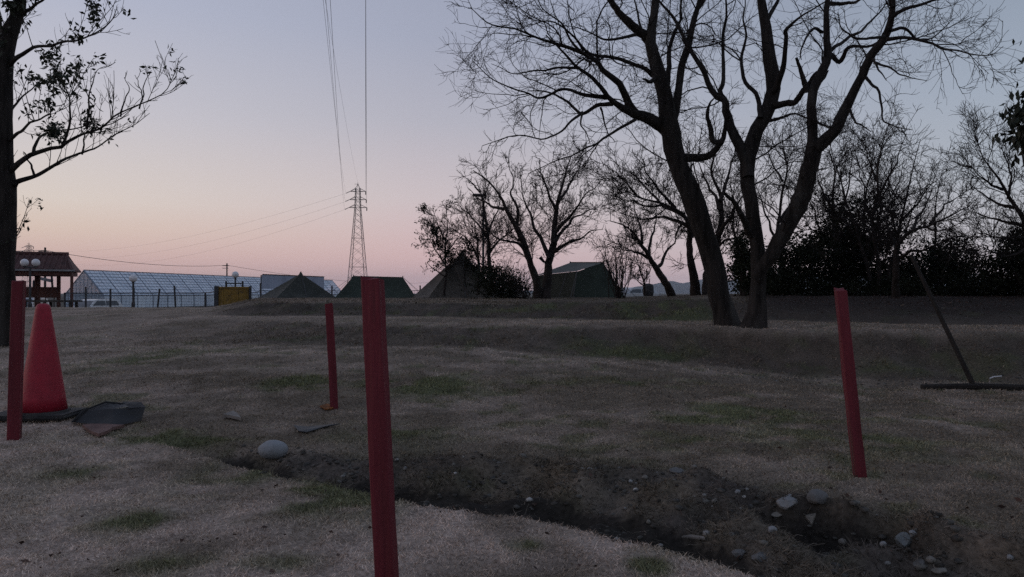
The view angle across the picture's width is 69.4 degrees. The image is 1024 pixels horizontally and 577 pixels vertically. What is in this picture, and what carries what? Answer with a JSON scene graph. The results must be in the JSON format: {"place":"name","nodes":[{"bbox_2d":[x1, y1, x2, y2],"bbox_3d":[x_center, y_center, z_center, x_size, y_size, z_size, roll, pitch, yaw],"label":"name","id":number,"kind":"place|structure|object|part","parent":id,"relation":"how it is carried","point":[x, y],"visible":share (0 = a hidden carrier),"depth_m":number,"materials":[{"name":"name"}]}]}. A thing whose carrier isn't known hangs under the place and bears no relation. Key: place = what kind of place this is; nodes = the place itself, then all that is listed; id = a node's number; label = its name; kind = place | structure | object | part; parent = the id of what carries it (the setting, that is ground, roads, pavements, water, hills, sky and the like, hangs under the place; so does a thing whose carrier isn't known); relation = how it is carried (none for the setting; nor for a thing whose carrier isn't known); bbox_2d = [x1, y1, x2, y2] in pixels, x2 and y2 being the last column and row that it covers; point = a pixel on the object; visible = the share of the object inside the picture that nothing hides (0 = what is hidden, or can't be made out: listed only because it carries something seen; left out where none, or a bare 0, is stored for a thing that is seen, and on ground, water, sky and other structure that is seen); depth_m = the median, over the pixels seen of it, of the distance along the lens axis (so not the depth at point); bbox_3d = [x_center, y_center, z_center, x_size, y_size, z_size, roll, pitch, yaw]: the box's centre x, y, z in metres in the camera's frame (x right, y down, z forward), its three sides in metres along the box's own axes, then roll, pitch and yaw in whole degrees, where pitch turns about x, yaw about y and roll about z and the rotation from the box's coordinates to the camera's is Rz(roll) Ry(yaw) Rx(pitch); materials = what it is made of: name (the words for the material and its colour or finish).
{"place":"outdoors","nodes":[
{"label":"outdoors","id":0,"kind":"place"},
{"bbox_2d":[0,293,1023,576],"bbox_3d":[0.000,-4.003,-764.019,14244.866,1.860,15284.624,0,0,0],"label":"ground","id":1,"kind":"structure","parent":0,"point":[844,511],"depth_m":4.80,"materials":[{"name":"brown plant"}]},
{"bbox_2d":[7,280,25,439],"bbox_3d":[-3.076,0.502,4.590,0.076,1.107,0.076,1,0,-17],"label":"wooden stake","id":2,"kind":"object","parent":1,"relation":"on","point":[16,365],"visible":0.92,"depth_m":4.56,"materials":[{"name":"red paint"}]},
{"bbox_2d":[22,243,33,286],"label":"lattice pylon","id":3,"kind":"object","parent":1,"relation":"on","point":[29,247],"visible":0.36,"depth_m":599.92,"materials":[{"name":"metal"}]},
{"bbox_2d":[20,259,39,306],"bbox_3d":[-22.943,-0.170,35.202,0.900,2.480,0.360,0,0,0],"label":"globe lamp","id":4,"kind":"object","parent":1,"relation":"on","point":[24,263],"visible":0.99,"depth_m":35.15,"materials":[{"name":"glass"}]},
{"bbox_2d":[26,298,48,306],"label":"parked car","id":5,"kind":"object","parent":1,"relation":"on","point":[33,302],"visible":0.01,"depth_m":45.61,"materials":[{"name":"silver metal"}]},
{"bbox_2d":[0,303,87,420],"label":"traffic cone","id":6,"kind":"object","parent":1,"relation":"on","point":[44,396],"visible":0.9,"depth_m":5.13,"materials":[{"name":"red plastic"}]},
{"bbox_2d":[41,277,50,299],"bbox_3d":[-25.070,0.237,39.734,0.884,1.790,0.109,0,0,0],"label":"notice board","id":7,"kind":"object","parent":1,"relation":"on","point":[46,279],"visible":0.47,"depth_m":39.68,"materials":[{"name":"metal"}]},
{"bbox_2d":[15,251,80,306],"bbox_3d":[-25.246,-0.395,37.089,6.100,2.973,2.989,0,0,-24],"label":"open shelter","id":8,"kind":"object","parent":1,"relation":"on","point":[58,265],"visible":0.69,"depth_m":37.41,"materials":[{"name":"brown wood"}]},
{"bbox_2d":[25,300,82,306],"bbox_3d":[-22.853,0.805,36.396,3.043,0.463,0.700,0,0,0],"label":"picnic table","id":9,"kind":"object","parent":1,"relation":"on","point":[69,301],"visible":0.48,"depth_m":36.05,"materials":[{"name":"brown wood"}]},
{"bbox_2d":[0,0,191,346],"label":"tree","id":10,"kind":"object","parent":1,"relation":"on","point":[10,28],"visible":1,"depth_m":9.20,"materials":[{"name":"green plant"}]},
{"bbox_2d":[73,299,122,306],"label":"parked car","id":11,"kind":"object","parent":1,"relation":"on","point":[100,303],"visible":0.08,"depth_m":46.70,"materials":[{"name":"white paint"}]},
{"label":"side window","id":12,"kind":"part","parent":11,"relation":"part of","materials":[{"name":"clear glass"}]},
{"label":"side window","id":13,"kind":"part","parent":11,"relation":"part of","materials":[{"name":"black glass"}]},
{"bbox_2d":[82,423,123,436],"bbox_3d":[-2.609,0.906,4.778,0.214,0.030,0.398,0,0,-42],"label":"clay slab","id":14,"kind":"object","parent":1,"relation":"on","point":[98,430],"depth_m":4.77,"materials":[{"name":"stone"}]},
{"bbox_2d":[71,401,144,423],"bbox_3d":[-2.796,0.854,5.116,0.581,0.158,0.420,0,0,0],"label":"broken tray","id":15,"kind":"object","parent":1,"relation":"on","point":[106,412],"visible":0.99,"depth_m":5.00,"materials":[{"name":"black plastic"}]},
{"bbox_2d":[129,275,136,306],"bbox_3d":[-19.207,0.191,37.499,0.380,1.798,0.380,0,0,0],"label":"globe lamp","id":16,"kind":"object","parent":1,"relation":"on","point":[132,278],"visible":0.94,"depth_m":37.43,"materials":[{"name":"glass"}]},
{"bbox_2d":[64,286,213,307],"bbox_3d":[-17.284,0.492,35.972,8.781,1.286,2.310,0,0,15],"label":"wire fence","id":17,"kind":"object","parent":1,"relation":"on","point":[158,301],"visible":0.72,"depth_m":36.45,"materials":[{"name":"metal"}]},
{"bbox_2d":[66,270,339,306],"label":"greenhouse","id":18,"kind":"object","parent":1,"relation":"on","point":[98,281],"visible":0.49,"depth_m":97.39,"materials":[{"name":"clear glass"}]},
{"bbox_2d":[223,411,240,419],"bbox_3d":[-1.947,0.886,5.145,0.093,0.035,0.243,0,0,-39],"label":"dry husk","id":19,"kind":"object","parent":1,"relation":"on","point":[233,414],"visible":1,"depth_m":5.13,"materials":[{"name":"beige plant"}]},
{"bbox_2d":[214,281,251,305],"bbox_3d":[-12.592,0.295,33.414,1.551,1.248,1.200,0,0,-19],"label":"steel skip","id":20,"kind":"object","parent":1,"relation":"on","point":[225,295],"visible":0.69,"depth_m":32.94,"materials":[{"name":"yellow paint"}]},
{"bbox_2d":[232,271,238,286],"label":"globe lamp","id":21,"kind":"object","parent":1,"relation":"on","point":[235,274],"visible":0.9,"depth_m":43.91,"materials":[{"name":"glass"}]},
{"bbox_2d":[258,440,287,458],"bbox_3d":[-1.359,0.916,4.204,0.170,0.109,0.124,0,0,0],"label":"stone","id":22,"kind":"object","parent":1,"relation":"on","point":[273,449],"visible":1,"depth_m":4.16,"materials":[{"name":"grey stone"}]},
{"bbox_2d":[261,274,323,295],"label":"greenhouse","id":23,"kind":"object","parent":1,"relation":"on","point":[270,281],"visible":0.52,"depth_m":77.44,"materials":[{"name":"glass"}]},
{"bbox_2d":[253,272,334,298],"bbox_3d":[-11.086,-0.112,37.991,3.540,1.521,3.384,0,0,-36],"label":"pyramid tent","id":24,"kind":"object","parent":1,"relation":"on","point":[300,285],"visible":0.86,"depth_m":37.48,"materials":[{"name":"grey fabric"}]},
{"bbox_2d":[293,423,339,432],"bbox_3d":[-1.268,0.904,4.802,0.297,0.017,0.222,0,0,-15],"label":"plastic shard","id":25,"kind":"object","parent":1,"relation":"on","point":[306,429],"visible":1,"depth_m":4.79,"materials":[{"name":"grey plastic"}]},
{"bbox_2d":[320,404,333,409],"bbox_3d":[-1.373,0.880,5.500,0.153,0.022,0.108,0,0,39],"label":"rusty patch","id":26,"kind":"object","parent":1,"relation":"on","point":[326,406],"visible":0.94,"depth_m":5.47,"materials":[{"name":"orange metal"}]},
{"bbox_2d":[325,303,337,408],"bbox_3d":[-1.343,0.560,5.508,0.067,0.908,0.066,-3,0,-11],"label":"wooden stake","id":27,"kind":"object","parent":1,"relation":"on","point":[332,366],"visible":0.87,"depth_m":5.48,"materials":[{"name":"red paint"}]},
{"bbox_2d":[253,283,420,297],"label":"wire fence","id":28,"kind":"object","parent":1,"relation":"on","point":[332,290],"visible":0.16,"depth_m":42.98,"materials":[{"name":"metal"}]},
{"bbox_2d":[345,184,366,282],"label":"lattice pylon","id":29,"kind":"object","parent":1,"relation":"on","point":[360,199],"visible":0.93,"depth_m":269.81,"materials":[{"name":"metal"}]},
{"bbox_2d":[323,1,345,191],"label":"power cable","id":30,"kind":"object","parent":29,"relation":"attached to","point":[331,77],"visible":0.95,"depth_m":88.29,"materials":[{"name":"black metal"}]},
{"bbox_2d":[326,6,344,197],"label":"power cable","id":31,"kind":"object","parent":29,"relation":"attached to","point":[332,78],"visible":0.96,"depth_m":79.86,"materials":[{"name":"black metal"}]},
{"bbox_2d":[330,1,343,200],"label":"power cable","id":32,"kind":"object","parent":29,"relation":"attached to","point":[335,84],"visible":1,"depth_m":68.12,"materials":[{"name":"black metal"}]},
{"bbox_2d":[365,5,365,89],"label":"power cable","id":33,"kind":"object","parent":29,"relation":"attached to","point":[365,47],"visible":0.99,"depth_m":84.65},
{"bbox_2d":[365,0,366,191],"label":"power cable","id":34,"kind":"object","parent":29,"relation":"attached to","point":[366,154],"visible":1,"depth_m":133.08,"materials":[{"name":"black metal"}]},
{"bbox_2d":[322,275,413,297],"bbox_3d":[-6.939,-0.070,38.006,5.459,1.279,3.083,0,0,0],"label":"ridge tent","id":35,"kind":"object","parent":1,"relation":"on","point":[397,287],"visible":0.61,"depth_m":37.43,"materials":[{"name":"green fabric"}]},
{"bbox_2d":[361,276,398,576],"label":"wooden stake","id":36,"kind":"object","parent":1,"relation":"on","point":[384,532],"visible":1,"depth_m":2.22,"materials":[{"name":"red paint"}]},
{"bbox_2d":[411,195,471,295],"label":"sapling","id":37,"kind":"object","parent":1,"relation":"on","point":[447,254],"visible":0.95,"depth_m":34.05,"materials":[{"name":"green plant"}]},
{"bbox_2d":[413,252,498,297],"bbox_3d":[-2.570,-0.665,35.510,4.048,2.444,4.832,0,0,-20],"label":"pyramid tent","id":38,"kind":"object","parent":1,"relation":"on","point":[433,287],"visible":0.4,"depth_m":35.02,"materials":[{"name":"green fabric"}]},
{"bbox_2d":[454,234,486,287],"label":"tree","id":39,"kind":"object","parent":1,"relation":"on","point":[469,263],"visible":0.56,"depth_m":34.97,"materials":[{"name":"green plant"}]},
{"bbox_2d":[472,194,486,265],"bbox_3d":[-1.758,-2.255,39.915,0.750,5.699,0.300,0,0,-11],"label":"lamp pole","id":40,"kind":"object","parent":1,"relation":"on","point":[482,225],"visible":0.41,"depth_m":39.95,"materials":[{"name":"metal"}]},
{"bbox_2d":[440,170,525,294],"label":"bare tree","id":41,"kind":"object","parent":1,"relation":"on","point":[488,250],"visible":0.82,"depth_m":32.82,"materials":[{"name":"brown plant"}]},
{"bbox_2d":[458,245,532,298],"bbox_3d":[-0.652,-0.601,30.028,3.314,2.291,3.322,0,0,0],"label":"evergreen shrub","id":42,"kind":"object","parent":1,"relation":"on","point":[489,280],"visible":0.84,"depth_m":29.61,"materials":[{"name":"green plant"}]},
{"bbox_2d":[485,254,528,298],"bbox_3d":[-0.064,-0.567,30.966,2.192,2.098,2.088,0,0,-37],"label":"twiggy shrub","id":43,"kind":"object","parent":1,"relation":"on","point":[505,262],"visible":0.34,"depth_m":30.97,"materials":[{"name":"brown plant"}]},
{"bbox_2d":[3,295,1023,576],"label":"fallen leaves","id":44,"kind":"object","parent":1,"relation":"on","point":[641,383],"visible":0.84,"depth_m":5.58,"materials":[{"name":"brown plant"}]},
{"bbox_2d":[496,260,553,298],"bbox_3d":[0.516,-0.315,27.995,2.298,1.558,1.655,0,0,0],"label":"twiggy shrub","id":45,"kind":"object","parent":1,"relation":"on","point":[525,287],"visible":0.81,"depth_m":27.93,"materials":[{"name":"brown plant"}]},
{"bbox_2d":[449,134,626,298],"bbox_3d":[1.265,-2.765,27.161,7.659,6.450,4.654,0,0,-19],"label":"bare tree","id":46,"kind":"object","parent":1,"relation":"on","point":[544,291],"visible":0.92,"depth_m":26.87,"materials":[{"name":"brown plant"}]},
{"bbox_2d":[529,261,636,297],"bbox_3d":[2.756,-0.300,30.102,4.660,1.645,5.022,0,0,0],"label":"tent","id":47,"kind":"object","parent":1,"relation":"on","point":[589,280],"depth_m":29.29,"materials":[{"name":"fabric"}]},
{"bbox_2d":[434,0,767,326],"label":"bare tree","id":48,"kind":"object","parent":1,"relation":"on","point":[687,184],"visible":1,"depth_m":9.91,"materials":[{"name":"brown plant"}]},
{"bbox_2d":[589,229,659,297],"bbox_3d":[3.775,-0.865,24.991,2.385,2.502,1.378,0,0,0],"label":"twiggy shrub","id":49,"kind":"object","parent":1,"relation":"on","point":[619,290],"visible":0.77,"depth_m":24.94,"materials":[{"name":"brown plant"}]},
{"bbox_2d":[237,356,1022,576],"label":"rubble","id":50,"kind":"object","parent":1,"relation":"on","point":[952,528],"visible":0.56,"depth_m":3.26,"materials":[{"name":"stone"}]},
{"bbox_2d":[913,559,924,566],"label":"stone","id":51,"kind":"object","parent":50,"relation":"on","point":[920,561],"visible":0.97,"depth_m":2.70,"materials":[{"name":"grey stone"}]},
{"bbox_2d":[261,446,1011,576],"bbox_3d":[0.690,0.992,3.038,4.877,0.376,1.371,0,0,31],"label":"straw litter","id":52,"kind":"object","parent":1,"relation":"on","point":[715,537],"visible":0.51,"depth_m":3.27,"materials":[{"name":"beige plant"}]},
{"bbox_2d":[590,185,686,296],"bbox_3d":[4.252,-1.484,23.572,2.668,3.696,4.405,0,0,23],"label":"bare tree","id":53,"kind":"object","parent":1,"relation":"on","point":[666,284],"visible":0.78,"depth_m":23.19,"materials":[{"name":"brown plant"}]},
{"bbox_2d":[625,247,651,295],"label":"sapling","id":54,"kind":"object","parent":1,"relation":"on","point":[642,275],"visible":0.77,"depth_m":25.96,"materials":[{"name":"brown plant"}]},
{"bbox_2d":[623,287,659,295],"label":"parked car","id":55,"kind":"object","parent":1,"relation":"on","point":[636,291],"visible":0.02,"depth_m":45.34,"materials":[{"name":"silver metal"}]},
{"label":"side window","id":56,"kind":"part","parent":55,"relation":"part of","materials":[{"name":"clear glass"}]},
{"bbox_2d":[643,278,653,295],"bbox_3d":[7.370,-0.058,40.001,0.600,0.972,0.591,0,0,0],"label":"oil drum","id":57,"kind":"object","parent":1,"relation":"on","point":[649,289],"visible":0.71,"depth_m":39.74,"materials":[{"name":"black metal"}]},
{"bbox_2d":[669,467,683,472],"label":"stone","id":58,"kind":"object","parent":1,"relation":"on","point":[676,469],"visible":0.88,"depth_m":3.68,"materials":[{"name":"grey stone"}]},
{"bbox_2d":[577,116,778,295],"bbox_3d":[3.507,-1.934,16.528,3.735,4.544,5.097,0,0,37],"label":"bare tree","id":59,"kind":"object","parent":1,"relation":"on","point":[720,205],"visible":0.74,"depth_m":16.30,"materials":[{"name":"brown plant"}]},
{"bbox_2d":[682,534,704,539],"bbox_3d":[0.732,0.999,2.975,0.096,0.018,0.016,0,0,32],"label":"stone","id":60,"kind":"object","parent":1,"relation":"on","point":[694,536],"visible":1,"depth_m":2.97,"materials":[{"name":"grey stone"}]},
{"bbox_2d":[732,549,745,558],"bbox_3d":[0.837,0.979,2.727,0.054,0.035,0.042,0,0,0],"label":"stone","id":61,"kind":"object","parent":1,"relation":"on","point":[736,553],"visible":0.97,"depth_m":2.71,"materials":[{"name":"grey stone"}]},
{"bbox_2d":[724,229,786,295],"bbox_3d":[5.180,-0.518,15.957,1.592,1.571,1.356,0,0,0],"label":"evergreen shrub","id":62,"kind":"object","parent":1,"relation":"on","point":[740,266],"visible":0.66,"depth_m":15.87,"materials":[{"name":"green plant"}]},
{"bbox_2d":[751,552,766,561],"bbox_3d":[0.890,0.968,2.666,0.058,0.035,0.051,0,0,0],"label":"stone","id":63,"kind":"object","parent":1,"relation":"on","point":[757,555],"visible":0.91,"depth_m":2.65,"materials":[{"name":"grey stone"}]},
{"bbox_2d":[692,98,841,261],"bbox_3d":[6.637,-2.312,19.315,3.542,5.508,3.100,0,0,0],"label":"bare tree","id":64,"kind":"object","parent":1,"relation":"on","point":[781,180],"visible":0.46,"depth_m":19.34,"materials":[{"name":"brown plant"}]},
{"bbox_2d":[768,526,776,532],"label":"stone","id":65,"kind":"object","parent":1,"relation":"on","point":[770,529],"visible":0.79,"depth_m":2.88,"materials":[{"name":"grey stone"}]},
{"bbox_2d":[771,511,781,517],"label":"stone","id":66,"kind":"object","parent":1,"relation":"on","point":[776,514],"visible":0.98,"depth_m":3.13,"materials":[{"name":"grey stone"}]},
{"bbox_2d":[776,494,797,509],"bbox_3d":[1.172,0.914,3.149,0.089,0.065,0.080,0,0,26],"label":"stone","id":67,"kind":"object","parent":1,"relation":"on","point":[787,502],"visible":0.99,"depth_m":3.13,"materials":[{"name":"grey stone"}]},
{"bbox_2d":[728,225,848,295],"bbox_3d":[6.743,-0.615,18.006,2.991,1.807,2.439,0,0,0],"label":"evergreen shrub","id":68,"kind":"object","parent":1,"relation":"on","point":[796,258],"visible":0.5,"depth_m":17.61,"materials":[{"name":"green plant"}]},
{"bbox_2d":[805,513,815,524],"bbox_3d":[1.260,0.967,3.125,0.050,0.054,0.057,0,-1,45],"label":"stone","id":69,"kind":"object","parent":1,"relation":"on","point":[811,517],"visible":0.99,"depth_m":3.10,"materials":[{"name":"grey stone"}]},
{"bbox_2d":[806,489,827,503],"bbox_3d":[1.298,0.885,3.139,0.079,0.064,0.098,0,0,37],"label":"stone","id":70,"kind":"object","parent":1,"relation":"on","point":[816,496],"visible":0.99,"depth_m":3.11,"materials":[{"name":"grey stone"}]},
{"bbox_2d":[641,0,1023,328],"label":"bare tree","id":71,"kind":"object","parent":1,"relation":"on","point":[762,260],"visible":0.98,"depth_m":9.44,"materials":[{"name":"brown plant"}]},
{"bbox_2d":[838,538,846,544],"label":"stone","id":72,"kind":"object","parent":1,"relation":"on","point":[840,540],"visible":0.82,"depth_m":3.00,"materials":[{"name":"grey stone"}]},
{"bbox_2d":[770,184,930,294],"bbox_3d":[8.819,-1.208,19.068,4.274,3.014,3.124,0,0,0],"label":"evergreen tree","id":73,"kind":"object","parent":1,"relation":"on","point":[856,267],"visible":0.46,"depth_m":18.55,"materials":[{"name":"green plant"}]},
{"bbox_2d":[834,288,866,477],"bbox_3d":[1.673,0.519,3.645,0.169,1.050,0.070,0,-1,43],"label":"wooden stake","id":74,"kind":"object","parent":1,"relation":"on","point":[848,371],"visible":0.93,"depth_m":3.63,"materials":[{"name":"red paint"}]},
{"bbox_2d":[790,77,957,295],"bbox_3d":[8.536,-2.323,17.593,4.455,5.664,3.820,0,0,0],"label":"bare tree","id":75,"kind":"object","parent":1,"relation":"on","point":[876,179],"visible":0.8,"depth_m":17.36,"materials":[{"name":"brown plant"}]},
{"bbox_2d":[880,541,886,546],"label":"stone","id":76,"kind":"object","parent":1,"relation":"on","point":[882,543],"visible":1,"depth_m":2.80,"materials":[{"name":"grey stone"}]},
{"bbox_2d":[783,109,989,286],"bbox_3d":[10.493,-2.371,20.964,5.488,5.714,3.214,0,0,14],"label":"bare tree","id":77,"kind":"object","parent":1,"relation":"on","point":[871,160],"visible":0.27,"depth_m":20.79,"materials":[{"name":"brown plant"}]},
{"bbox_2d":[895,532,911,548],"bbox_3d":[1.547,0.994,2.921,0.068,0.064,0.047,0,0,-24],"label":"stone","id":78,"kind":"object","parent":1,"relation":"on","point":[901,541],"visible":0.89,"depth_m":2.91,"materials":[{"name":"grey stone"}]},
{"bbox_2d":[859,235,953,295],"bbox_3d":[10.550,-0.548,19.934,3.136,1.818,3.471,0,0,42],"label":"evergreen shrub","id":79,"kind":"object","parent":1,"relation":"on","point":[925,254],"visible":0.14,"depth_m":19.74,"materials":[{"name":"green plant"}]},
{"bbox_2d":[909,530,916,537],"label":"stone","id":80,"kind":"object","parent":1,"relation":"on","point":[912,534],"visible":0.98,"depth_m":2.90,"materials":[{"name":"grey stone"}]},
{"bbox_2d":[854,159,1001,297],"bbox_3d":[8.626,-1.214,15.450,3.318,3.238,2.806,0,0,0],"label":"bare tree","id":81,"kind":"object","parent":1,"relation":"on","point":[895,289],"visible":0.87,"depth_m":15.22,"materials":[{"name":"brown plant"}]},
{"bbox_2d":[925,556,935,562],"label":"stone","id":82,"kind":"object","parent":1,"relation":"on","point":[929,559],"visible":1,"depth_m":2.69,"materials":[{"name":"grey stone"}]},
{"bbox_2d":[931,567,947,573],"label":"stone","id":83,"kind":"object","parent":1,"relation":"on","point":[942,570],"visible":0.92,"depth_m":2.66,"materials":[{"name":"grey stone"}]},
{"bbox_2d":[903,228,993,292],"bbox_3d":[11.427,-0.655,18.950,2.626,1.937,2.078,0,0,0],"label":"evergreen shrub","id":84,"kind":"object","parent":1,"relation":"on","point":[936,260],"visible":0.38,"depth_m":18.84,"materials":[{"name":"green plant"}]},
{"bbox_2d":[909,254,1023,390],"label":"drag rake","id":85,"kind":"object","parent":1,"relation":"on","point":[971,385],"visible":0.96,"depth_m":6.96,"materials":[{"name":"brown wood"}]},
{"bbox_2d":[915,89,1023,282],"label":"bare tree","id":86,"kind":"object","parent":1,"relation":"on","point":[1013,205],"visible":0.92,"depth_m":14.38,"materials":[{"name":"brown plant"}]},
{"bbox_2d":[951,226,1023,295],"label":"evergreen shrub","id":87,"kind":"object","parent":1,"relation":"on","point":[1007,279],"visible":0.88,"depth_m":15.94,"materials":[{"name":"green plant"}]},
{"bbox_2d":[992,39,1023,167],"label":"evergreen tree","id":88,"kind":"object","parent":1,"relation":"on","point":[1015,119],"visible":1,"depth_m":6.43,"materials":[{"name":"green plant"}]},
{"bbox_2d":[1007,554,1013,560],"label":"stone","id":89,"kind":"object","parent":1,"relation":"on","point":[1010,556],"visible":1,"depth_m":2.70,"materials":[{"name":"grey stone"}]},
{"bbox_2d":[0,0,1023,292],"label":"sky","id":90,"kind":"structure","parent":0,"point":[251,135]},
{"bbox_2d":[526,277,977,293],"bbox_3d":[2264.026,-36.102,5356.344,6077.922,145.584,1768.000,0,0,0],"label":"mountains","id":91,"kind":"structure","parent":0,"point":[681,288],"depth_m":4815.58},
{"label":"utility pole","id":92,"kind":"object","parent":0,"visible":0},
{"bbox_2d":[46,250,224,265],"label":"power cable","id":93,"kind":"object","parent":92,"relation":"attached to","point":[130,262],"visible":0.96,"depth_m":118.16,"materials":[{"name":"black metal"}]}
]}

